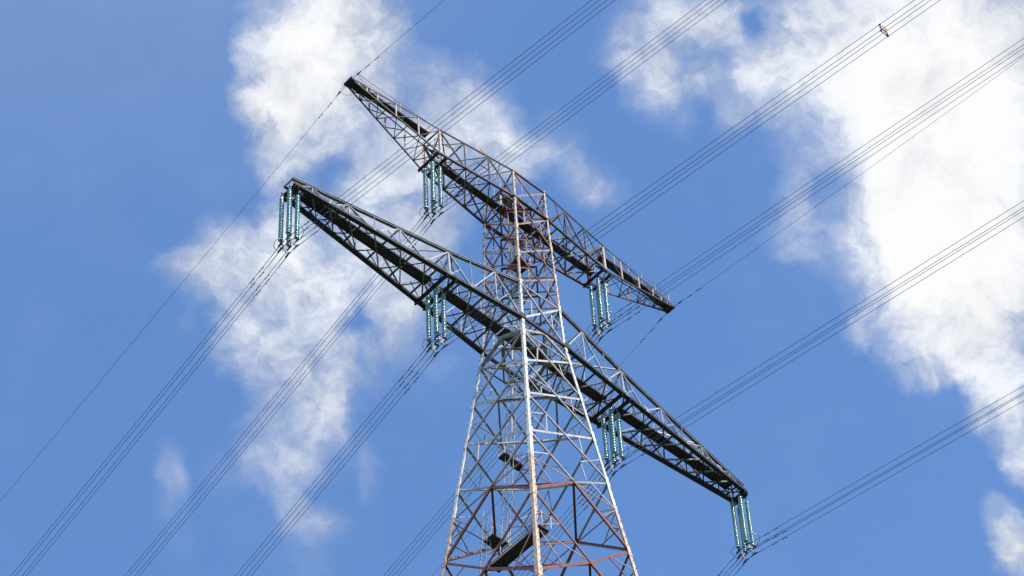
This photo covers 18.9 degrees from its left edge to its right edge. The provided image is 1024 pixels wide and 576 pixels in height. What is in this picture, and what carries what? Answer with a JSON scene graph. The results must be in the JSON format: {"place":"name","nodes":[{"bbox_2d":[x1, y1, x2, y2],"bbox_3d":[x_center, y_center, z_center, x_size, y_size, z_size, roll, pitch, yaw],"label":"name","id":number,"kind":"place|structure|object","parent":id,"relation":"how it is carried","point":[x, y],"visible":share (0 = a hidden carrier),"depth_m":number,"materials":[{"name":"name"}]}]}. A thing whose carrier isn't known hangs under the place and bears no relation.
{"place":"outdoors","nodes":[
{"label":"outdoors","id":0,"kind":"place"},
{"bbox_2d":[0,0,1023,575],"label":"sky","id":1,"kind":"structure","parent":0,"point":[134,134],"materials":[{"name":"blue"}]},
{"label":"ground","id":2,"kind":"structure","parent":0,"visible":0},
{"bbox_2d":[281,72,747,575],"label":"transmission tower","id":3,"kind":"structure","parent":2,"relation":"on","point":[720,474],"depth_m":201.82,"materials":[{"name":"metal"}]},
{"bbox_2d":[0,86,352,500],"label":"earth wire","id":4,"kind":"object","parent":3,"relation":"attached to","point":[191,271],"visible":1,"depth_m":213.78,"materials":[{"name":"metal"}]},
{"bbox_2d":[278,195,283,242],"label":"insulator string","id":5,"kind":"object","parent":3,"relation":"hanging from","point":[281,218],"visible":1,"depth_m":191.61,"materials":[{"name":"glass"}]},
{"bbox_2d":[286,187,291,235],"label":"insulator string","id":6,"kind":"object","parent":3,"relation":"hanging from","point":[289,208],"visible":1,"depth_m":191.29,"materials":[{"name":"teal glass"}]},
{"bbox_2d":[273,225,303,257],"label":"conductor yoke","id":7,"kind":"object","parent":6,"relation":"attached to","point":[285,248],"visible":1,"depth_m":189.57,"materials":[{"name":"metal"}]},
{"bbox_2d":[11,1,589,575],"bbox_3d":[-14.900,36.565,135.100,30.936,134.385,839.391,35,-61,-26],"label":"power cable","id":8,"kind":"object","parent":7,"relation":"hanging from","point":[277,249],"visible":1,"depth_m":189.84,"materials":[{"name":"metal"}]},
{"bbox_2d":[15,0,598,575],"bbox_3d":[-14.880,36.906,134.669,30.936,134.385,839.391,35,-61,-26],"label":"power cable","id":9,"kind":"object","parent":7,"relation":"hanging from","point":[273,258],"visible":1,"depth_m":189.36,"materials":[{"name":"metal"}]},
{"bbox_2d":[22,0,606,575],"bbox_3d":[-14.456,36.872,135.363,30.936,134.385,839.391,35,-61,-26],"label":"power cable","id":10,"kind":"object","parent":7,"relation":"hanging from","point":[284,254],"visible":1,"depth_m":190.09,"materials":[{"name":"metal"}]},
{"bbox_2d":[26,0,614,575],"bbox_3d":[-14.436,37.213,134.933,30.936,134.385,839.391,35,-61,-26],"label":"power cable","id":11,"kind":"object","parent":7,"relation":"hanging from","point":[296,246],"visible":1,"depth_m":189.56,"materials":[{"name":"metal"}]},
{"bbox_2d":[286,209,291,246],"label":"insulator string","id":12,"kind":"object","parent":3,"relation":"hanging from","point":[288,244],"visible":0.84,"depth_m":190.78,"materials":[{"name":"glass"}]},
{"bbox_2d":[294,194,299,238],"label":"insulator string","id":13,"kind":"object","parent":3,"relation":"hanging from","point":[297,209],"visible":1,"depth_m":191.73,"materials":[{"name":"glass"}]},
{"bbox_2d":[352,0,443,80],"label":"earth wire","id":14,"kind":"object","parent":3,"relation":"attached to","point":[387,48],"visible":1,"depth_m":206.88,"materials":[{"name":"metal"}]},
{"bbox_2d":[423,167,427,210],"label":"insulator string","id":15,"kind":"object","parent":3,"relation":"hanging from","point":[425,186],"visible":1,"depth_m":208.03,"materials":[{"name":"glass"}]},
{"bbox_2d":[426,294,430,342],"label":"insulator string","id":16,"kind":"object","parent":3,"relation":"hanging from","point":[428,323],"visible":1,"depth_m":196.90,"materials":[{"name":"glass"}]},
{"bbox_2d":[430,160,435,203],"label":"insulator string","id":17,"kind":"object","parent":3,"relation":"hanging from","point":[432,171],"visible":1,"depth_m":207.59,"materials":[{"name":"glass"}]},
{"bbox_2d":[419,194,447,223],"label":"conductor yoke","id":18,"kind":"object","parent":17,"relation":"attached to","point":[430,215],"visible":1,"depth_m":205.89,"materials":[{"name":"metal"}]},
{"bbox_2d":[125,1,703,575],"bbox_3d":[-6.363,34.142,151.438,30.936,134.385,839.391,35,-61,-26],"label":"power cable","id":19,"kind":"object","parent":18,"relation":"hanging from","point":[369,281],"visible":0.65,"depth_m":206.44,"materials":[{"name":"metal"}]},
{"bbox_2d":[129,0,712,575],"bbox_3d":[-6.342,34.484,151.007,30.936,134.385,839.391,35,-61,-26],"label":"power cable","id":20,"kind":"object","parent":18,"relation":"hanging from","point":[389,262],"visible":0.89,"depth_m":206.15,"materials":[{"name":"metal"}]},
{"bbox_2d":[135,1,717,575],"bbox_3d":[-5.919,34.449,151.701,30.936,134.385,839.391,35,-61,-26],"label":"power cable","id":21,"kind":"object","parent":18,"relation":"hanging from","point":[381,279],"visible":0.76,"depth_m":206.69,"materials":[{"name":"metal"}]},
{"bbox_2d":[139,0,726,575],"bbox_3d":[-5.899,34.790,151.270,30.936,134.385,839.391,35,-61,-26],"label":"power cable","id":22,"kind":"object","parent":18,"relation":"hanging from","point":[393,270],"visible":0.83,"depth_m":206.30,"materials":[{"name":"metal"}]},
{"bbox_2d":[430,174,435,213],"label":"insulator string","id":23,"kind":"object","parent":3,"relation":"hanging from","point":[434,212],"visible":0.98,"depth_m":207.13,"materials":[{"name":"glass"}]},
{"bbox_2d":[433,287,438,335],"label":"insulator string","id":24,"kind":"object","parent":3,"relation":"hanging from","point":[436,310],"visible":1,"depth_m":196.57,"materials":[{"name":"glass"}]},
{"bbox_2d":[422,325,451,356],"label":"conductor yoke","id":25,"kind":"object","parent":24,"relation":"attached to","point":[432,347],"visible":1,"depth_m":194.93,"materials":[{"name":"metal"}]},
{"bbox_2d":[235,0,913,575],"bbox_3d":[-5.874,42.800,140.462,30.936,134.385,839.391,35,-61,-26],"label":"power cable","id":26,"kind":"object","parent":25,"relation":"hanging from","point":[553,254],"visible":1,"depth_m":187.64,"materials":[{"name":"metal"}]},
{"bbox_2d":[240,0,923,575],"bbox_3d":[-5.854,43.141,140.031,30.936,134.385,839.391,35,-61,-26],"label":"power cable","id":27,"kind":"object","parent":25,"relation":"hanging from","point":[572,246],"visible":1,"depth_m":186.59,"materials":[{"name":"metal"}]},
{"bbox_2d":[246,0,930,575],"bbox_3d":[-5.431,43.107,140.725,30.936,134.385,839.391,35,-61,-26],"label":"power cable","id":28,"kind":"object","parent":25,"relation":"hanging from","point":[570,252],"visible":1,"depth_m":187.32,"materials":[{"name":"metal"}]},
{"bbox_2d":[878,24,888,36],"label":"bundle spacer","id":29,"kind":"object","parent":28,"relation":"attached to","point":[882,29],"visible":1,"depth_m":168.85,"materials":[{"name":"metal"}]},
{"bbox_2d":[253,0,939,572],"bbox_3d":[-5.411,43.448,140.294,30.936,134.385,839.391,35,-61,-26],"label":"power cable","id":30,"kind":"object","parent":25,"relation":"hanging from","point":[567,260],"visible":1,"depth_m":186.72,"materials":[{"name":"metal"}]},
{"bbox_2d":[433,302,438,345],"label":"insulator string","id":31,"kind":"object","parent":3,"relation":"hanging from","point":[437,344],"visible":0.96,"depth_m":196.03,"materials":[{"name":"glass"}]},
{"bbox_2d":[438,166,442,206],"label":"insulator string","id":32,"kind":"object","parent":3,"relation":"hanging from","point":[440,191],"visible":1,"depth_m":207.88,"materials":[{"name":"glass"}]},
{"bbox_2d":[441,292,446,338],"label":"insulator string","id":33,"kind":"object","parent":3,"relation":"hanging from","point":[443,307],"visible":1,"depth_m":197.07,"materials":[{"name":"glass"}]},
{"bbox_2d":[436,303,665,570],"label":"earth wire","id":34,"kind":"object","parent":3,"relation":"attached to","point":[580,409],"visible":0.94,"depth_m":224.20,"materials":[{"name":"metal"}]},
{"bbox_2d":[588,283,595,326],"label":"insulator string","id":35,"kind":"object","parent":3,"relation":"hanging from","point":[592,305],"visible":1,"depth_m":214.75,"materials":[{"name":"glass"}]},
{"bbox_2d":[595,288,602,329],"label":"insulator string","id":36,"kind":"object","parent":3,"relation":"hanging from","point":[601,324],"visible":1,"depth_m":214.79,"materials":[{"name":"glass"}]},
{"bbox_2d":[596,276,603,320],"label":"insulator string","id":37,"kind":"object","parent":3,"relation":"hanging from","point":[599,295],"visible":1,"depth_m":214.42,"materials":[{"name":"glass"}]},
{"bbox_2d":[587,311,614,339],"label":"conductor yoke","id":38,"kind":"object","parent":37,"relation":"hanging from","point":[597,331],"visible":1,"depth_m":212.73,"materials":[{"name":"metal"}]},
{"bbox_2d":[384,38,1023,574],"bbox_3d":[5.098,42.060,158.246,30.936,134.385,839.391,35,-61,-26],"label":"power cable","id":39,"kind":"object","parent":38,"relation":"hanging from","point":[696,258],"visible":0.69,"depth_m":204.38,"materials":[{"name":"metal"}]},
{"bbox_2d":[388,44,1023,575],"bbox_3d":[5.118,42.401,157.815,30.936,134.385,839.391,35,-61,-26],"label":"power cable","id":40,"kind":"object","parent":38,"relation":"hanging from","point":[710,254],"visible":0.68,"depth_m":203.57,"materials":[{"name":"metal"}]},
{"bbox_2d":[393,48,1023,575],"bbox_3d":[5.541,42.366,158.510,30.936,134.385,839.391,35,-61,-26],"label":"power cable","id":41,"kind":"object","parent":38,"relation":"hanging from","point":[727,246],"visible":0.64,"depth_m":204.17,"materials":[{"name":"metal"}]},
{"bbox_2d":[398,54,1023,575],"bbox_3d":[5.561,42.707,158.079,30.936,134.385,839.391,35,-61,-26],"label":"power cable","id":42,"kind":"object","parent":38,"relation":"hanging from","point":[726,252],"visible":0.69,"depth_m":202.83,"materials":[{"name":"metal"}]},
{"bbox_2d":[601,412,608,461],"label":"insulator string","id":43,"kind":"object","parent":3,"relation":"hanging from","point":[604,435],"visible":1,"depth_m":203.82,"materials":[{"name":"glass"}]},
{"bbox_2d":[603,282,610,323],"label":"insulator string","id":44,"kind":"object","parent":3,"relation":"hanging from","point":[606,301],"visible":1,"depth_m":214.77,"materials":[{"name":"glass"}]},
{"bbox_2d":[608,420,615,464],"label":"insulator string","id":45,"kind":"object","parent":3,"relation":"hanging from","point":[612,456],"visible":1,"depth_m":203.85,"materials":[{"name":"glass"}]},
{"bbox_2d":[609,406,616,455],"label":"insulator string","id":46,"kind":"object","parent":3,"relation":"hanging from","point":[612,428],"visible":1,"depth_m":203.49,"materials":[{"name":"glass"}]},
{"bbox_2d":[600,445,628,475],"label":"conductor yoke","id":47,"kind":"object","parent":46,"relation":"hanging from","point":[613,465],"visible":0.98,"depth_m":201.75,"materials":[{"name":"metal"}]},
{"bbox_2d":[510,201,1022,575],"bbox_3d":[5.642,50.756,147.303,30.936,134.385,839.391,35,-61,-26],"label":"power cable","id":48,"kind":"object","parent":47,"relation":"hanging from","point":[771,358],"visible":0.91,"depth_m":191.88,"materials":[{"name":"metal"}]},
{"bbox_2d":[518,207,1023,572],"bbox_3d":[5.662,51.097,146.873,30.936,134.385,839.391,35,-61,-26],"label":"power cable","id":49,"kind":"object","parent":47,"relation":"hanging from","point":[768,366],"visible":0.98,"depth_m":191.79,"materials":[{"name":"metal"}]},
{"bbox_2d":[523,210,1023,572],"bbox_3d":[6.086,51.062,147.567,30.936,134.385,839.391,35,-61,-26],"label":"power cable","id":50,"kind":"object","parent":47,"relation":"hanging from","point":[771,367],"visible":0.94,"depth_m":192.69,"materials":[{"name":"metal"}]},
{"bbox_2d":[526,217,1023,575],"bbox_3d":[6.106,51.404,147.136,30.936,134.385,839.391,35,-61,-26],"label":"power cable","id":51,"kind":"object","parent":47,"relation":"hanging from","point":[773,372],"visible":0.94,"depth_m":192.19,"materials":[{"name":"metal"}]},
{"bbox_2d":[616,411,623,458],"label":"insulator string","id":52,"kind":"object","parent":3,"relation":"hanging from","point":[619,433],"visible":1,"depth_m":203.89,"materials":[{"name":"glass"}]},
{"bbox_2d":[730,500,739,550],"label":"insulator string","id":53,"kind":"object","parent":3,"relation":"hanging from","point":[734,521],"visible":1,"depth_m":209.17,"materials":[{"name":"glass"}]},
{"bbox_2d":[737,505,746,552],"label":"insulator string","id":54,"kind":"object","parent":3,"relation":"hanging from","point":[741,533],"visible":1,"depth_m":209.34,"materials":[{"name":"glass"}]},
{"bbox_2d":[738,494,747,543],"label":"insulator string","id":55,"kind":"object","parent":3,"relation":"hanging from","point":[742,515],"visible":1,"depth_m":208.86,"materials":[{"name":"glass"}]},
{"bbox_2d":[731,534,759,562],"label":"conductor yoke","id":56,"kind":"object","parent":55,"relation":"hanging from","point":[741,554],"visible":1,"depth_m":207.13,"materials":[{"name":"metal"}]},
{"bbox_2d":[718,386,1022,575],"bbox_3d":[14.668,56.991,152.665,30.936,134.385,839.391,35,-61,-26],"label":"power cable","id":57,"kind":"object","parent":56,"relation":"hanging from","point":[858,480],"visible":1,"depth_m":200.15,"materials":[{"name":"metal"}]},
{"bbox_2d":[723,392,1023,575],"bbox_3d":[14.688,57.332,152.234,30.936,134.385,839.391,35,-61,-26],"label":"power cable","id":58,"kind":"object","parent":56,"relation":"hanging from","point":[864,483],"visible":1,"depth_m":199.50,"materials":[{"name":"metal"}]},
{"bbox_2d":[730,394,1023,572],"bbox_3d":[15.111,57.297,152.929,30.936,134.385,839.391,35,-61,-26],"label":"power cable","id":59,"kind":"object","parent":56,"relation":"hanging from","point":[869,482],"visible":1,"depth_m":200.16,"materials":[{"name":"metal"}]},
{"bbox_2d":[733,401,1022,575],"bbox_3d":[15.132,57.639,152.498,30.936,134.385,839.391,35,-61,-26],"label":"power cable","id":60,"kind":"object","parent":56,"relation":"hanging from","point":[868,489],"visible":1,"depth_m":199.79,"materials":[{"name":"metal"}]},
{"bbox_2d":[745,499,754,545],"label":"insulator string","id":61,"kind":"object","parent":3,"relation":"hanging from","point":[749,519],"visible":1,"depth_m":209.18,"materials":[{"name":"glass"}]},
{"bbox_2d":[674,57,1022,305],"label":"earth wire","id":62,"kind":"object","parent":3,"relation":"attached to","point":[839,189],"visible":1,"depth_m":211.72,"materials":[{"name":"metal"}]}
]}

